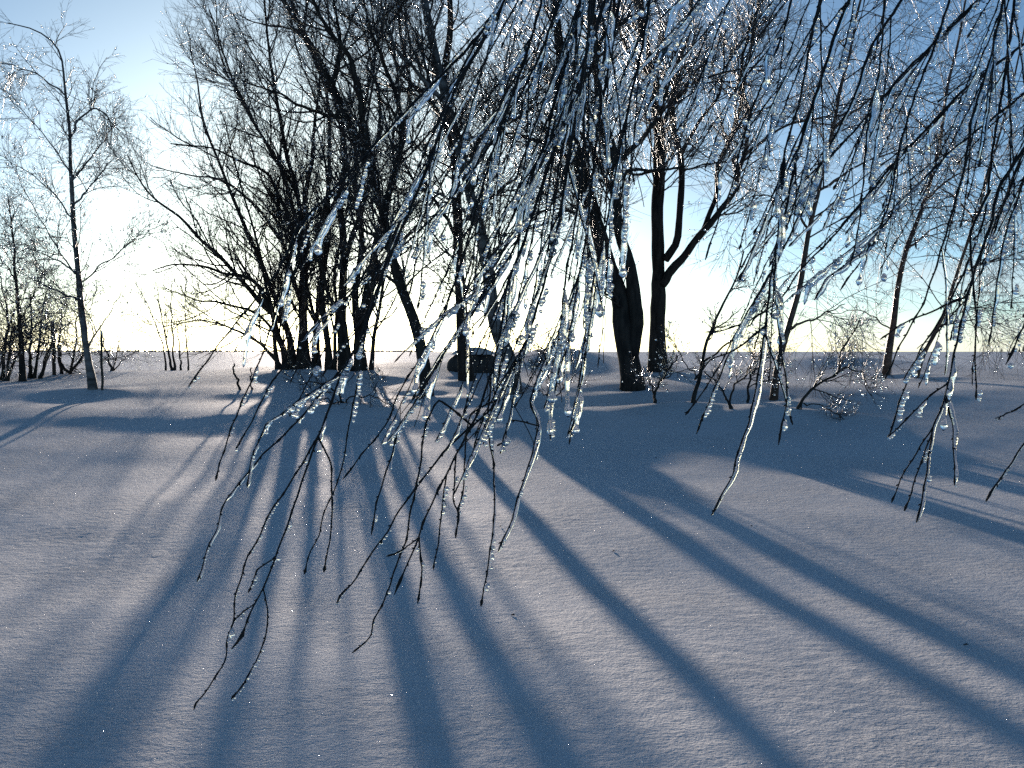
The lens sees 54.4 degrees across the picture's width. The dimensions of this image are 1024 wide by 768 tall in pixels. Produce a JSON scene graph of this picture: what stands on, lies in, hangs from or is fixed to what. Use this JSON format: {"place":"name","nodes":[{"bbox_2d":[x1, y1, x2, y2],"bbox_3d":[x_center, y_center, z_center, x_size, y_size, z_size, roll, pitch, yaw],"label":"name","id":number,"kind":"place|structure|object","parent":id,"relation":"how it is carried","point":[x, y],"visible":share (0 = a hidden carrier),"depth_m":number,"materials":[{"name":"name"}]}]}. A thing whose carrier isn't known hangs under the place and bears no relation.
{"place":"outdoors","nodes":[
{"label":"outdoors","id":0,"kind":"place"},
{"bbox_2d":[0,348,1023,767],"bbox_3d":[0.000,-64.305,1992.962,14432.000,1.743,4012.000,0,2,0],"label":"snow ground","id":1,"kind":"structure","parent":0,"point":[808,594],"depth_m":6.90,"materials":[{"name":"white snow"}]},
{"bbox_2d":[0,262,64,381],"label":"thicket bush","id":2,"kind":"object","parent":1,"relation":"on","point":[6,372],"visible":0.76,"depth_m":23.47,"materials":[{"name":"black plant"}]},
{"bbox_2d":[0,179,89,381],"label":"thin birch","id":3,"kind":"object","parent":1,"relation":"on","point":[22,377],"visible":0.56,"depth_m":23.34,"materials":[{"name":"black plant"}]},
{"bbox_2d":[0,263,99,378],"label":"thicket bush","id":4,"kind":"object","parent":1,"relation":"on","point":[32,374],"visible":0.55,"depth_m":24.36,"materials":[{"name":"black plant"}]},
{"bbox_2d":[51,322,55,374],"bbox_3d":[-11.710,-0.820,25.424,0.134,1.584,0.121,0,2,0],"label":"wooden post","id":5,"kind":"object","parent":1,"relation":"on","point":[53,366],"visible":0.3,"depth_m":25.40,"materials":[{"name":"brown wood"}]},
{"bbox_2d":[32,279,113,374],"bbox_3d":[-11.425,-0.971,26.046,2.668,3.664,2.370,0,2,0],"label":"thicket bush","id":6,"kind":"object","parent":1,"relation":"on","point":[71,366],"visible":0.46,"depth_m":25.80,"materials":[{"name":"brown plant"}]},
{"bbox_2d":[0,1,202,389],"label":"birch tree","id":7,"kind":"object","parent":1,"relation":"on","point":[92,384],"visible":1,"depth_m":18.59,"materials":[{"name":"grey plant"}]},
{"bbox_2d":[100,331,103,389],"bbox_3d":[-7.645,-0.337,18.562,0.056,1.298,0.062,0,2,0],"label":"wooden post","id":8,"kind":"object","parent":1,"relation":"on","point":[101,358],"visible":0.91,"depth_m":18.54,"materials":[{"name":"brown wood"}]},
{"bbox_2d":[88,315,162,370],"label":"thicket bush","id":9,"kind":"object","parent":1,"relation":"on","point":[112,348],"visible":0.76,"depth_m":36.62,"materials":[{"name":"brown plant"}]},
{"bbox_2d":[111,270,196,370],"bbox_3d":[-13.323,-2.416,37.527,3.111,4.322,2.059,0,2,0],"label":"young sapling","id":10,"kind":"object","parent":1,"relation":"on","point":[172,368],"visible":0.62,"depth_m":37.45,"materials":[{"name":"brown plant"}]},
{"bbox_2d":[1,350,433,351],"bbox_3d":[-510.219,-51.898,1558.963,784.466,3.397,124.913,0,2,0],"label":"forest","id":11,"kind":"object","parent":1,"relation":"on","point":[236,351],"visible":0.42,"depth_m":1527.89,"materials":[{"name":"wood"}]},
{"bbox_2d":[76,0,402,371],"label":"willow tree","id":12,"kind":"object","parent":1,"relation":"on","point":[269,305],"visible":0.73,"depth_m":22.44,"materials":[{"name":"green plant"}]},
{"bbox_2d":[232,363,252,389],"bbox_3d":[-5.033,-0.023,18.627,0.408,0.770,0.129,0,2,10],"label":"bare sapling","id":13,"kind":"object","parent":1,"relation":"on","point":[237,382],"visible":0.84,"depth_m":18.61,"materials":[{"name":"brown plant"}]},
{"bbox_2d":[146,0,503,396],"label":"leaning tree","id":14,"kind":"object","parent":1,"relation":"on","point":[349,126],"visible":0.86,"depth_m":16.91,"materials":[{"name":"black plant"}]},
{"bbox_2d":[275,349,402,408],"bbox_3d":[-2.861,0.120,16.107,2.242,1.394,1.438,0,2,0],"label":"shrub","id":15,"kind":"object","parent":1,"relation":"on","point":[329,392],"visible":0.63,"depth_m":16.05,"materials":[{"name":"brown plant"}]},
{"bbox_2d":[249,0,502,371],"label":"willow tree","id":16,"kind":"object","parent":1,"relation":"on","point":[340,336],"visible":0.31,"depth_m":21.93,"materials":[{"name":"black plant"}]},
{"bbox_2d":[330,0,592,381],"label":"upright tree","id":17,"kind":"object","parent":1,"relation":"on","point":[461,356],"visible":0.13,"depth_m":19.59,"materials":[{"name":"black plant"}]},
{"bbox_2d":[302,0,621,394],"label":"birch tree","id":18,"kind":"object","parent":1,"relation":"on","point":[435,56],"visible":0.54,"depth_m":17.77,"materials":[{"name":"black plant"}]},
{"bbox_2d":[447,347,493,372],"bbox_3d":[-0.890,-0.465,22.247,1.157,0.712,0.894,0,2,0],"label":"boulder","id":19,"kind":"object","parent":1,"relation":"on","point":[451,365],"visible":0.48,"depth_m":21.94,"materials":[{"name":"stone"}]},
{"bbox_2d":[511,323,600,396],"bbox_3d":[0.653,-0.182,15.850,1.555,1.616,0.950,0,2,0],"label":"shrub","id":20,"kind":"object","parent":1,"relation":"on","point":[541,353],"visible":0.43,"depth_m":15.85,"materials":[{"name":"brown plant"}]},
{"bbox_2d":[188,0,1023,709],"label":"weeping birch","id":21,"kind":"object","parent":1,"relation":"on","point":[574,96],"visible":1,"depth_m":1.44,"materials":[{"name":"brown plant"}]},
{"bbox_2d":[436,0,783,391],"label":"forked tree","id":22,"kind":"object","parent":1,"relation":"on","point":[627,316],"visible":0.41,"depth_m":18.10,"materials":[{"name":"black plant"}]},
{"bbox_2d":[621,332,708,402],"bbox_3d":[2.359,-0.147,16.268,1.145,1.414,1.550,2,2,41],"label":"shrub","id":23,"kind":"object","parent":1,"relation":"on","point":[670,360],"visible":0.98,"depth_m":16.29,"materials":[{"name":"brown plant"}]},
{"bbox_2d":[658,230,784,402],"bbox_3d":[3.402,-1.049,16.249,2.424,3.196,0.976,0,2,-13],"label":"shrub","id":24,"kind":"object","parent":1,"relation":"on","point":[703,363],"visible":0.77,"depth_m":16.14,"materials":[{"name":"black plant"}]},
{"bbox_2d":[552,0,909,371],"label":"tall tree","id":25,"kind":"object","parent":1,"relation":"on","point":[661,279],"visible":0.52,"depth_m":21.15,"materials":[{"name":"black plant"}]},
{"bbox_2d":[687,329,788,408],"bbox_3d":[3.582,-0.121,15.710,1.643,1.522,0.867,1,2,15],"label":"shrub","id":26,"kind":"object","parent":1,"relation":"on","point":[743,378],"visible":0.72,"depth_m":15.67,"materials":[{"name":"brown plant"}]},
{"bbox_2d":[742,271,795,402],"bbox_3d":[4.298,-0.688,17.031,0.978,2.500,1.204,0,2,0],"label":"shrub","id":27,"kind":"object","parent":1,"relation":"on","point":[754,344],"visible":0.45,"depth_m":16.88,"materials":[{"name":"brown plant"}]},
{"bbox_2d":[796,300,887,419],"bbox_3d":[5.159,-0.094,15.412,1.559,2.463,1.519,0,2,0],"label":"shrub","id":28,"kind":"object","parent":1,"relation":"on","point":[827,378],"visible":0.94,"depth_m":15.48,"materials":[{"name":"brown plant"}]},
{"bbox_2d":[667,0,1023,400],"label":"slim birch","id":29,"kind":"object","parent":1,"relation":"on","point":[792,313],"visible":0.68,"depth_m":17.11,"materials":[{"name":"brown plant"}]},
{"bbox_2d":[770,0,1023,375],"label":"slim birch","id":30,"kind":"object","parent":1,"relation":"on","point":[893,322],"visible":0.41,"depth_m":23.84,"materials":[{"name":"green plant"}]},
{"bbox_2d":[851,4,1023,378],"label":"slim birch","id":31,"kind":"object","parent":1,"relation":"on","point":[956,277],"visible":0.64,"depth_m":22.14,"materials":[{"name":"brown plant"}]},
{"bbox_2d":[0,0,1023,351],"label":"sky","id":32,"kind":"structure","parent":0,"point":[129,26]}
]}

